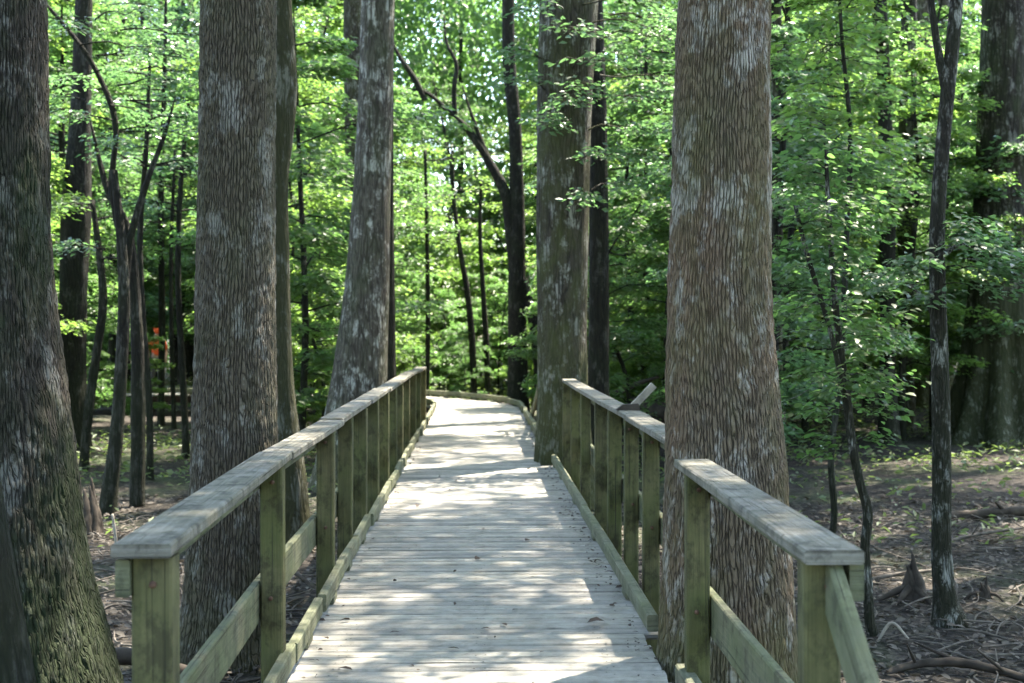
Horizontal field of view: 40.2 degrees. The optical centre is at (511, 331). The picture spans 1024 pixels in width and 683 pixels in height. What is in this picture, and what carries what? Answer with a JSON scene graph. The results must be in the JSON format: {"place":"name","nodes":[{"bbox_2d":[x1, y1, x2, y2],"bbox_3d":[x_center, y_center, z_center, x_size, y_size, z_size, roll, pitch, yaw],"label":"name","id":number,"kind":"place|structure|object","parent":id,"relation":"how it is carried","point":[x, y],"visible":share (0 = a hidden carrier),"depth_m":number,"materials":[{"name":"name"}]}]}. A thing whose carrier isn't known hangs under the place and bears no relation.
{"place":"outdoors","nodes":[
{"label":"outdoors","id":0,"kind":"place"},
{"bbox_2d":[108,0,977,326],"label":"sky","id":1,"kind":"structure","parent":0,"point":[494,157],"materials":[{"name":"white"}]},
{"bbox_2d":[77,340,1023,682],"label":"ground","id":2,"kind":"structure","parent":0,"point":[883,470],"depth_m":17.58,"materials":[{"name":"brown soil"}]},
{"bbox_2d":[0,477,36,682],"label":"leaning tree","id":3,"kind":"object","parent":2,"relation":"on","point":[16,663],"visible":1,"depth_m":5.35,"materials":[{"name":"brown plant"}]},
{"bbox_2d":[0,0,123,682],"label":"old tree","id":4,"kind":"object","parent":2,"relation":"on","point":[69,633],"visible":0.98,"depth_m":6.99,"materials":[{"name":"brown plant"}]},
{"bbox_2d":[50,114,96,336],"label":"understory tree","id":5,"kind":"object","parent":2,"relation":"on","point":[59,172],"visible":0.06,"depth_m":23.83,"materials":[{"name":"green plant"}]},
{"bbox_2d":[59,0,92,452],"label":"old tree","id":6,"kind":"object","parent":2,"relation":"on","point":[73,279],"visible":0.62,"depth_m":24.82,"materials":[{"name":"brown plant"}]},
{"bbox_2d":[50,152,107,297],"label":"understory tree","id":7,"kind":"object","parent":2,"relation":"on","point":[55,182],"visible":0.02,"depth_m":25.28,"materials":[{"name":"green plant"}]},
{"bbox_2d":[51,211,117,404],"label":"understory tree","id":8,"kind":"object","parent":2,"relation":"on","point":[91,283],"visible":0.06,"depth_m":27.36,"materials":[{"name":"green plant"}]},
{"bbox_2d":[48,0,130,211],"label":"understory tree","id":9,"kind":"object","parent":2,"relation":"on","point":[98,110],"visible":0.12,"depth_m":29.34,"materials":[{"name":"green plant"}]},
{"bbox_2d":[83,478,104,535],"bbox_3d":[-4.752,1.932,15.248,0.682,0.702,0.446,0,0,15],"label":"cypress knee","id":10,"kind":"object","parent":2,"relation":"on","point":[92,513],"visible":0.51,"depth_m":15.12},
{"bbox_2d":[51,198,176,469],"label":"slim tree","id":11,"kind":"object","parent":2,"relation":"on","point":[84,456],"visible":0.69,"depth_m":21.95,"materials":[{"name":"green plant"}]},
{"bbox_2d":[47,0,188,341],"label":"understory tree","id":12,"kind":"object","parent":2,"relation":"on","point":[68,13],"visible":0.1,"depth_m":34.70,"materials":[{"name":"green plant"}]},
{"bbox_2d":[48,0,196,405],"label":"understory tree","id":13,"kind":"object","parent":2,"relation":"on","point":[112,342],"visible":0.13,"depth_m":41.01,"materials":[{"name":"green plant"}]},
{"bbox_2d":[48,0,197,334],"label":"understory tree","id":14,"kind":"object","parent":2,"relation":"on","point":[55,53],"visible":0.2,"depth_m":31.35,"materials":[{"name":"green plant"}]},
{"bbox_2d":[47,1,199,514],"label":"multi stem tree","id":15,"kind":"object","parent":2,"relation":"on","point":[129,320],"visible":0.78,"depth_m":17.17,"materials":[{"name":"green plant"}]},
{"bbox_2d":[52,15,196,377],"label":"understory tree","id":16,"kind":"object","parent":2,"relation":"on","point":[115,20],"visible":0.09,"depth_m":45.72,"materials":[{"name":"green plant"}]},
{"bbox_2d":[76,42,197,479],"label":"slim tree","id":17,"kind":"object","parent":2,"relation":"on","point":[132,160],"visible":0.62,"depth_m":20.45,"materials":[{"name":"green plant"}]},
{"bbox_2d":[99,334,177,418],"bbox_3d":[-8.350,1.126,30.866,1.528,2.246,2.002,0,0,38],"label":"shrub","id":18,"kind":"object","parent":2,"relation":"on","point":[151,347],"visible":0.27,"depth_m":30.82,"materials":[{"name":"green plant"}]},
{"bbox_2d":[94,0,197,424],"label":"slim tree","id":19,"kind":"object","parent":2,"relation":"on","point":[161,334],"visible":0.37,"depth_m":32.94,"materials":[{"name":"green plant"}]},
{"bbox_2d":[96,57,198,341],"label":"understory tree","id":20,"kind":"object","parent":2,"relation":"on","point":[186,277],"visible":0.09,"depth_m":42.36,"materials":[{"name":"green plant"}]},
{"bbox_2d":[101,89,197,458],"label":"slim tree","id":21,"kind":"object","parent":2,"relation":"on","point":[183,386],"visible":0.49,"depth_m":23.96,"materials":[{"name":"green plant"}]},
{"bbox_2d":[139,150,197,428],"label":"slim tree","id":22,"kind":"object","parent":2,"relation":"on","point":[171,255],"visible":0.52,"depth_m":30.97,"materials":[{"name":"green plant"}]},
{"bbox_2d":[115,647,260,682],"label":"surface root","id":23,"kind":"object","parent":2,"relation":"on","point":[124,655],"visible":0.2,"depth_m":8.57,"materials":[{"name":"brown wood"}]},
{"bbox_2d":[96,0,300,276],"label":"understory tree","id":24,"kind":"object","parent":2,"relation":"on","point":[178,10],"visible":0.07,"depth_m":47.48,"materials":[{"name":"green plant"}]},
{"bbox_2d":[131,113,290,383],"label":"understory tree","id":25,"kind":"object","parent":2,"relation":"on","point":[153,290],"visible":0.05,"depth_m":45.67,"materials":[{"name":"green plant"}]},
{"bbox_2d":[100,0,344,273],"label":"understory tree","id":26,"kind":"object","parent":2,"relation":"on","point":[173,20],"visible":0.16,"depth_m":39.98,"materials":[{"name":"green plant"}]},
{"bbox_2d":[180,0,278,673],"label":"old tree","id":27,"kind":"object","parent":2,"relation":"on","point":[234,404],"visible":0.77,"depth_m":9.06,"materials":[{"name":"grey plant"}]},
{"bbox_2d":[142,12,346,323],"bbox_3d":[-5.905,-2.941,34.363,6.252,10.677,5.690,0,0,-25],"label":"understory tree","id":28,"kind":"object","parent":2,"relation":"on","point":[302,51],"visible":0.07,"depth_m":34.52,"materials":[{"name":"green plant"}]},
{"bbox_2d":[163,134,411,385],"bbox_3d":[-4.561,-1.065,29.119,5.150,6.927,4.367,0,0,-16],"label":"understory tree","id":29,"kind":"object","parent":2,"relation":"on","point":[327,203],"visible":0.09,"depth_m":28.97,"materials":[{"name":"green plant"}]},
{"bbox_2d":[275,0,313,551],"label":"bulging tree","id":30,"kind":"object","parent":2,"relation":"on","point":[297,512],"visible":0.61,"depth_m":13.90,"materials":[{"name":"brown plant"}]},
{"bbox_2d":[179,0,434,386],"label":"understory tree","id":31,"kind":"object","parent":2,"relation":"on","point":[326,24],"visible":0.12,"depth_m":43.80,"materials":[{"name":"green plant"}]},
{"bbox_2d":[167,0,477,456],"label":"understory tree","id":32,"kind":"object","parent":2,"relation":"on","point":[324,233],"visible":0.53,"depth_m":23.04,"materials":[{"name":"green plant"}]},
{"bbox_2d":[288,154,405,422],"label":"understory tree","id":33,"kind":"object","parent":2,"relation":"on","point":[311,302],"visible":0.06,"depth_m":31.17,"materials":[{"name":"green plant"}]},
{"bbox_2d":[307,0,395,492],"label":"leaning tree","id":34,"kind":"object","parent":2,"relation":"on","point":[365,358],"visible":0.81,"depth_m":19.27,"materials":[{"name":"brown plant"}]},
{"bbox_2d":[343,0,360,283],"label":"canopy tree","id":35,"kind":"object","parent":2,"relation":"on","point":[351,17],"visible":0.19,"depth_m":33.27,"materials":[{"name":"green plant"}]},
{"bbox_2d":[288,208,422,425],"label":"understory tree","id":36,"kind":"object","parent":2,"relation":"on","point":[297,347],"visible":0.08,"depth_m":26.33,"materials":[{"name":"green plant"}]},
{"bbox_2d":[95,392,667,682],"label":"boardwalk","id":37,"kind":"structure","parent":2,"relation":"on","point":[551,614],"depth_m":9.14,"materials":[{"name":"grey wood"}]},
{"bbox_2d":[111,367,425,682],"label":"wooden railing","id":38,"kind":"object","parent":37,"relation":"attached to","point":[377,428],"visible":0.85,"depth_m":6.57,"materials":[{"name":"brown wood"}]},
{"bbox_2d":[107,386,535,436],"bbox_3d":[-11.874,1.562,33.977,36.755,0.169,13.973,0,0,30],"label":"kerb rail","id":39,"kind":"object","parent":37,"relation":"on","point":[529,418],"visible":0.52,"depth_m":33.08,"materials":[{"name":"brown wood"}]},
{"bbox_2d":[263,403,435,682],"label":"kerb rail","id":40,"kind":"object","parent":37,"relation":"on","point":[297,644],"visible":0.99,"depth_m":8.49,"materials":[{"name":"brown wood"}]},
{"bbox_2d":[303,421,657,682],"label":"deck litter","id":41,"kind":"object","parent":37,"relation":"on","point":[533,576],"visible":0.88,"depth_m":10.01,"materials":[{"name":"brown plant"}]},
{"bbox_2d":[551,455,657,631],"bbox_3d":[0.638,1.579,12.374,0.070,0.135,9.792,0,0,-1],"label":"kerb rail","id":42,"kind":"object","parent":37,"relation":"on","point":[632,591],"visible":1,"depth_m":9.43,"materials":[{"name":"brown wood"}]},
{"bbox_2d":[562,379,664,656],"bbox_3d":[0.830,1.590,12.440,0.189,2.021,9.915,0,0,-1],"label":"wooden railing","id":43,"kind":"object","parent":37,"relation":"attached to","point":[615,487],"visible":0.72,"depth_m":11.25,"materials":[{"name":"brown wood"}]},
{"bbox_2d":[615,383,656,409],"bbox_3d":[0.943,0.487,10.625,0.316,0.206,0.150,0,0,0],"label":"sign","id":44,"kind":"object","parent":43,"relation":"on","point":[644,394],"visible":1,"depth_m":10.64,"materials":[{"name":"wood"}]},
{"bbox_2d":[675,664,701,682],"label":"kerb rail","id":45,"kind":"object","parent":37,"relation":"on","point":[682,675],"visible":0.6,"depth_m":6.23,"materials":[{"name":"grey wood"}]},
{"bbox_2d":[674,459,879,682],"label":"wooden railing","id":46,"kind":"object","parent":37,"relation":"attached to","point":[832,641],"visible":1,"depth_m":4.57,"materials":[{"name":"brown wood"}]},
{"bbox_2d":[290,70,475,363],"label":"understory tree","id":47,"kind":"object","parent":2,"relation":"on","point":[402,326],"visible":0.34,"depth_m":40.06,"materials":[{"name":"green plant"}]},
{"bbox_2d":[317,96,472,337],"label":"understory tree","id":48,"kind":"object","parent":2,"relation":"on","point":[418,149],"visible":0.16,"depth_m":46.52,"materials":[{"name":"green plant"}]},
{"bbox_2d":[395,313,439,389],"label":"shrub","id":49,"kind":"object","parent":2,"relation":"on","point":[413,359],"visible":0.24,"depth_m":42.38,"materials":[{"name":"green plant"}]},
{"bbox_2d":[394,221,472,368],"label":"shrub","id":50,"kind":"object","parent":2,"relation":"on","point":[446,263],"visible":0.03,"depth_m":50.51,"materials":[{"name":"green plant"}]},
{"bbox_2d":[395,273,478,386],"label":"shrub","id":51,"kind":"object","parent":2,"relation":"on","point":[436,379],"visible":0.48,"depth_m":44.10,"materials":[{"name":"green plant"}]},
{"bbox_2d":[394,150,484,395],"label":"slim tree","id":52,"kind":"object","parent":2,"relation":"on","point":[427,335],"visible":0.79,"depth_m":39.95,"materials":[{"name":"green plant"}]},
{"bbox_2d":[400,233,506,389],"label":"shrub","id":53,"kind":"object","parent":2,"relation":"on","point":[468,247],"visible":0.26,"depth_m":47.74,"materials":[{"name":"green plant"}]},
{"bbox_2d":[404,150,508,399],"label":"slim tree","id":54,"kind":"object","parent":2,"relation":"on","point":[471,338],"visible":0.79,"depth_m":40.94,"materials":[{"name":"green plant"}]},
{"bbox_2d":[393,73,533,386],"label":"understory tree","id":55,"kind":"object","parent":2,"relation":"on","point":[434,90],"visible":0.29,"depth_m":55.48,"materials":[{"name":"green plant"}]},
{"bbox_2d":[439,327,490,398],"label":"shrub","id":56,"kind":"object","parent":2,"relation":"on","point":[456,350],"visible":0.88,"depth_m":41.15,"materials":[{"name":"green plant"}]},
{"bbox_2d":[394,0,536,413],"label":"forked tree","id":57,"kind":"object","parent":2,"relation":"on","point":[513,207],"visible":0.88,"depth_m":36.36,"materials":[{"name":"brown plant"}]},
{"bbox_2d":[421,218,535,384],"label":"shrub","id":58,"kind":"object","parent":2,"relation":"on","point":[487,230],"visible":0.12,"depth_m":50.99,"materials":[{"name":"green plant"}]},
{"bbox_2d":[436,179,526,379],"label":"understory tree","id":59,"kind":"object","parent":2,"relation":"on","point":[484,213],"visible":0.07,"depth_m":57.57,"materials":[{"name":"green plant"}]},
{"bbox_2d":[431,173,535,400],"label":"slim tree","id":60,"kind":"object","parent":2,"relation":"on","point":[484,320],"visible":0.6,"depth_m":41.45,"materials":[{"name":"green plant"}]},
{"bbox_2d":[435,269,532,390],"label":"shrub","id":61,"kind":"object","parent":2,"relation":"on","point":[496,272],"visible":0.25,"depth_m":46.55,"materials":[{"name":"green plant"}]},
{"bbox_2d":[451,281,533,395],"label":"shrub","id":62,"kind":"object","parent":2,"relation":"on","point":[495,323],"visible":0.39,"depth_m":43.15,"materials":[{"name":"green plant"}]},
{"bbox_2d":[460,80,536,316],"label":"understory tree","id":63,"kind":"object","parent":2,"relation":"on","point":[501,126],"visible":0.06,"depth_m":56.03,"materials":[{"name":"green plant"}]},
{"bbox_2d":[469,245,536,373],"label":"shrub","id":64,"kind":"object","parent":2,"relation":"on","point":[530,265],"visible":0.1,"depth_m":47.66,"materials":[{"name":"green plant"}]},
{"bbox_2d":[49,0,980,384],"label":"forest","id":65,"kind":"object","parent":2,"relation":"on","point":[467,28],"visible":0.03,"depth_m":63.14,"materials":[{"name":"green plant"}]},
{"bbox_2d":[76,362,1023,547],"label":"ground cover","id":66,"kind":"object","parent":2,"relation":"on","point":[504,391],"visible":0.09,"depth_m":23.25,"materials":[{"name":"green plant"}]},
{"bbox_2d":[473,132,636,301],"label":"understory tree","id":67,"kind":"object","parent":2,"relation":"on","point":[531,204],"visible":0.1,"depth_m":51.49,"materials":[{"name":"green plant"}]},
{"bbox_2d":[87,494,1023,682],"bbox_3d":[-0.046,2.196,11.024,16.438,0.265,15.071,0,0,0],"label":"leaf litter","id":68,"kind":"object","parent":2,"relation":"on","point":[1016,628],"visible":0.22,"depth_m":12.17,"materials":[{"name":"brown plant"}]},
{"bbox_2d":[87,509,1023,682],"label":"twigs","id":69,"kind":"object","parent":2,"relation":"on","point":[946,647],"visible":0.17,"depth_m":11.36,"materials":[{"name":"brown wood"}]},
{"bbox_2d":[498,263,651,398],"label":"understory tree","id":70,"kind":"object","parent":2,"relation":"on","point":[524,340],"visible":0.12,"depth_m":33.73,"materials":[{"name":"green plant"}]},
{"bbox_2d":[482,0,677,509],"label":"twin trunk tree","id":71,"kind":"object","parent":2,"relation":"on","point":[570,81],"visible":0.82,"depth_m":17.60,"materials":[{"name":"green plant"}]},
{"bbox_2d":[517,0,677,386],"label":"understory tree","id":72,"kind":"object","parent":2,"relation":"on","point":[646,68],"visible":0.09,"depth_m":32.30,"materials":[{"name":"green plant"}]},
{"bbox_2d":[524,185,671,435],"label":"understory tree","id":73,"kind":"object","parent":2,"relation":"on","point":[638,336],"visible":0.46,"depth_m":23.65,"materials":[{"name":"green plant"}]},
{"bbox_2d":[524,61,674,396],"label":"understory tree","id":74,"kind":"object","parent":2,"relation":"on","point":[616,317],"visible":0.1,"depth_m":30.87,"materials":[{"name":"green plant"}]},
{"bbox_2d":[524,0,676,383],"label":"understory tree","id":75,"kind":"object","parent":2,"relation":"on","point":[621,174],"visible":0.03,"depth_m":37.16,"materials":[{"name":"green plant"}]},
{"bbox_2d":[587,68,674,392],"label":"understory tree","id":76,"kind":"object","parent":2,"relation":"on","point":[639,143],"visible":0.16,"depth_m":27.63,"materials":[{"name":"green plant"}]},
{"bbox_2d":[610,284,665,400],"bbox_3d":[2.851,0.631,29.291,2.293,3.370,3.003,0,0,31],"label":"shrub","id":77,"kind":"object","parent":2,"relation":"on","point":[632,372],"visible":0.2,"depth_m":28.88,"materials":[{"name":"green plant"}]},
{"bbox_2d":[614,375,665,433],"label":"fallen tree","id":78,"kind":"object","parent":2,"relation":"on","point":[657,408],"visible":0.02,"depth_m":26.76,"materials":[{"name":"brown wood"}]},
{"bbox_2d":[607,9,818,355],"bbox_3d":[4.940,-2.800,34.170,6.008,10.466,6.724,0,0,4],"label":"understory tree","id":79,"kind":"object","parent":2,"relation":"on","point":[666,56],"visible":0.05,"depth_m":33.70,"materials":[{"name":"green plant"}]},
{"bbox_2d":[656,0,797,682],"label":"old tree","id":80,"kind":"object","parent":2,"relation":"on","point":[723,408],"visible":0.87,"depth_m":6.93,"materials":[{"name":"brown plant"}]},
{"bbox_2d":[771,0,786,456],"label":"slim tree","id":81,"kind":"object","parent":2,"relation":"on","point":[777,21],"visible":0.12,"depth_m":21.93,"materials":[{"name":"green plant"}]},
{"bbox_2d":[620,0,938,407],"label":"understory tree","id":82,"kind":"object","parent":2,"relation":"on","point":[778,59],"visible":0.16,"depth_m":21.01,"materials":[{"name":"green plant"}]},
{"bbox_2d":[633,84,928,405],"bbox_3d":[4.415,-1.090,23.453,5.248,7.060,4.450,0,0,16],"label":"understory tree","id":83,"kind":"object","parent":2,"relation":"on","point":[796,152],"visible":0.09,"depth_m":23.24,"materials":[{"name":"green plant"}]},
{"bbox_2d":[647,15,930,359],"bbox_3d":[6.163,-2.427,31.650,5.568,9.699,6.232,0,0,-26],"label":"understory tree","id":84,"kind":"object","parent":2,"relation":"on","point":[835,104],"visible":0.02,"depth_m":31.40,"materials":[{"name":"green plant"}]},
{"bbox_2d":[640,21,952,445],"bbox_3d":[3.810,-0.842,18.914,4.070,6.456,4.799,0,0,24],"label":"understory tree","id":85,"kind":"object","parent":2,"relation":"on","point":[777,35],"visible":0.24,"depth_m":18.52,"materials":[{"name":"green plant"}]},
{"bbox_2d":[604,0,989,332],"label":"understory tree","id":86,"kind":"object","parent":2,"relation":"on","point":[910,32],"visible":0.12,"depth_m":26.79,"materials":[{"name":"green plant"}]},
{"bbox_2d":[770,57,928,432],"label":"understory tree","id":87,"kind":"object","parent":2,"relation":"on","point":[804,422],"visible":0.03,"depth_m":29.43,"materials":[{"name":"green plant"}]},
{"bbox_2d":[771,0,930,533],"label":"sapling","id":88,"kind":"object","parent":2,"relation":"on","point":[789,111],"visible":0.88,"depth_m":12.47,"materials":[{"name":"green plant"}]},
{"bbox_2d":[771,116,934,636],"bbox_3d":[2.226,0.498,9.884,1.416,4.060,1.572,0,0,0],"label":"sapling","id":89,"kind":"object","parent":2,"relation":"on","point":[841,362],"visible":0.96,"depth_m":9.87,"materials":[{"name":"green plant"}]},
{"bbox_2d":[794,0,972,410],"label":"understory tree","id":90,"kind":"object","parent":2,"relation":"on","point":[890,8],"visible":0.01,"depth_m":39.02,"materials":[{"name":"green plant"}]},
{"bbox_2d":[874,0,901,443],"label":"straight tree","id":91,"kind":"object","parent":2,"relation":"on","point":[889,252],"visible":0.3,"depth_m":26.87,"materials":[{"name":"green plant"}]},
{"bbox_2d":[812,20,979,431],"bbox_3d":[9.506,-2.231,30.461,5.352,9.322,5.989,0,0,-27],"label":"understory tree","id":92,"kind":"object","parent":2,"relation":"on","point":[964,40],"visible":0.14,"depth_m":30.27,"materials":[{"name":"green plant"}]},
{"bbox_2d":[829,109,972,372],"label":"understory tree","id":93,"kind":"object","parent":2,"relation":"on","point":[920,116],"visible":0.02,"depth_m":36.21,"materials":[{"name":"green plant"}]},
{"bbox_2d":[874,551,931,605],"bbox_3d":[3.146,2.004,11.120,0.476,0.502,0.361,0,0,-24],"label":"cypress knee","id":94,"kind":"object","parent":2,"relation":"on","point":[912,587],"visible":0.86,"depth_m":11.15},
{"bbox_2d":[896,0,916,434],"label":"straight tree","id":95,"kind":"object","parent":2,"relation":"on","point":[908,128],"visible":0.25,"depth_m":29.84,"materials":[{"name":"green plant"}]},
{"bbox_2d":[847,187,965,392],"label":"understory tree","id":96,"kind":"object","parent":2,"relation":"on","point":[925,370],"visible":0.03,"depth_m":33.61,"materials":[{"name":"green plant"}]},
{"bbox_2d":[796,46,1023,440],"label":"understory tree","id":97,"kind":"object","parent":2,"relation":"on","point":[917,210],"visible":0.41,"depth_m":27.33,"materials":[{"name":"green plant"}]},
{"bbox_2d":[849,0,980,249],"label":"understory tree","id":98,"kind":"object","parent":2,"relation":"on","point":[944,12],"visible":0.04,"depth_m":42.45,"materials":[{"name":"green plant"}]},
{"bbox_2d":[866,45,975,355],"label":"understory tree","id":99,"kind":"object","parent":2,"relation":"on","point":[936,116],"visible":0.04,"depth_m":37.95,"materials":[{"name":"green plant"}]},
{"bbox_2d":[915,0,931,408],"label":"canopy tree","id":100,"kind":"object","parent":2,"relation":"on","point":[922,395],"visible":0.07,"depth_m":39.83,"materials":[{"name":"green plant"}]},
{"bbox_2d":[843,0,1023,628],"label":"slim tree","id":101,"kind":"object","parent":2,"relation":"on","point":[945,603],"visible":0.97,"depth_m":10.24,"materials":[{"name":"brown plant"}]},
{"bbox_2d":[875,62,1023,384],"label":"understory tree","id":102,"kind":"object","parent":2,"relation":"on","point":[978,185],"visible":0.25,"depth_m":27.62,"materials":[{"name":"green plant"}]},
{"bbox_2d":[879,642,1023,681],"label":"fallen log","id":103,"kind":"object","parent":2,"relation":"on","point":[947,660],"visible":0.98,"depth_m":8.89,"materials":[{"name":"brown wood"}]},
{"bbox_2d":[924,0,1023,449],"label":"buttressed tree","id":104,"kind":"object","parent":2,"relation":"on","point":[986,404],"visible":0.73,"depth_m":27.52,"materials":[{"name":"brown plant"}]},
{"bbox_2d":[963,575,1003,601],"bbox_3d":[3.760,2.098,11.214,0.338,0.303,0.164,0,0,0],"label":"cypress knee","id":105,"kind":"object","parent":2,"relation":"on","point":[985,591],"visible":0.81,"depth_m":11.18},
{"bbox_2d":[951,502,1023,519],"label":"fallen log","id":106,"kind":"object","parent":2,"relation":"on","point":[1011,511],"visible":0.94,"depth_m":16.53,"materials":[{"name":"brown wood"}]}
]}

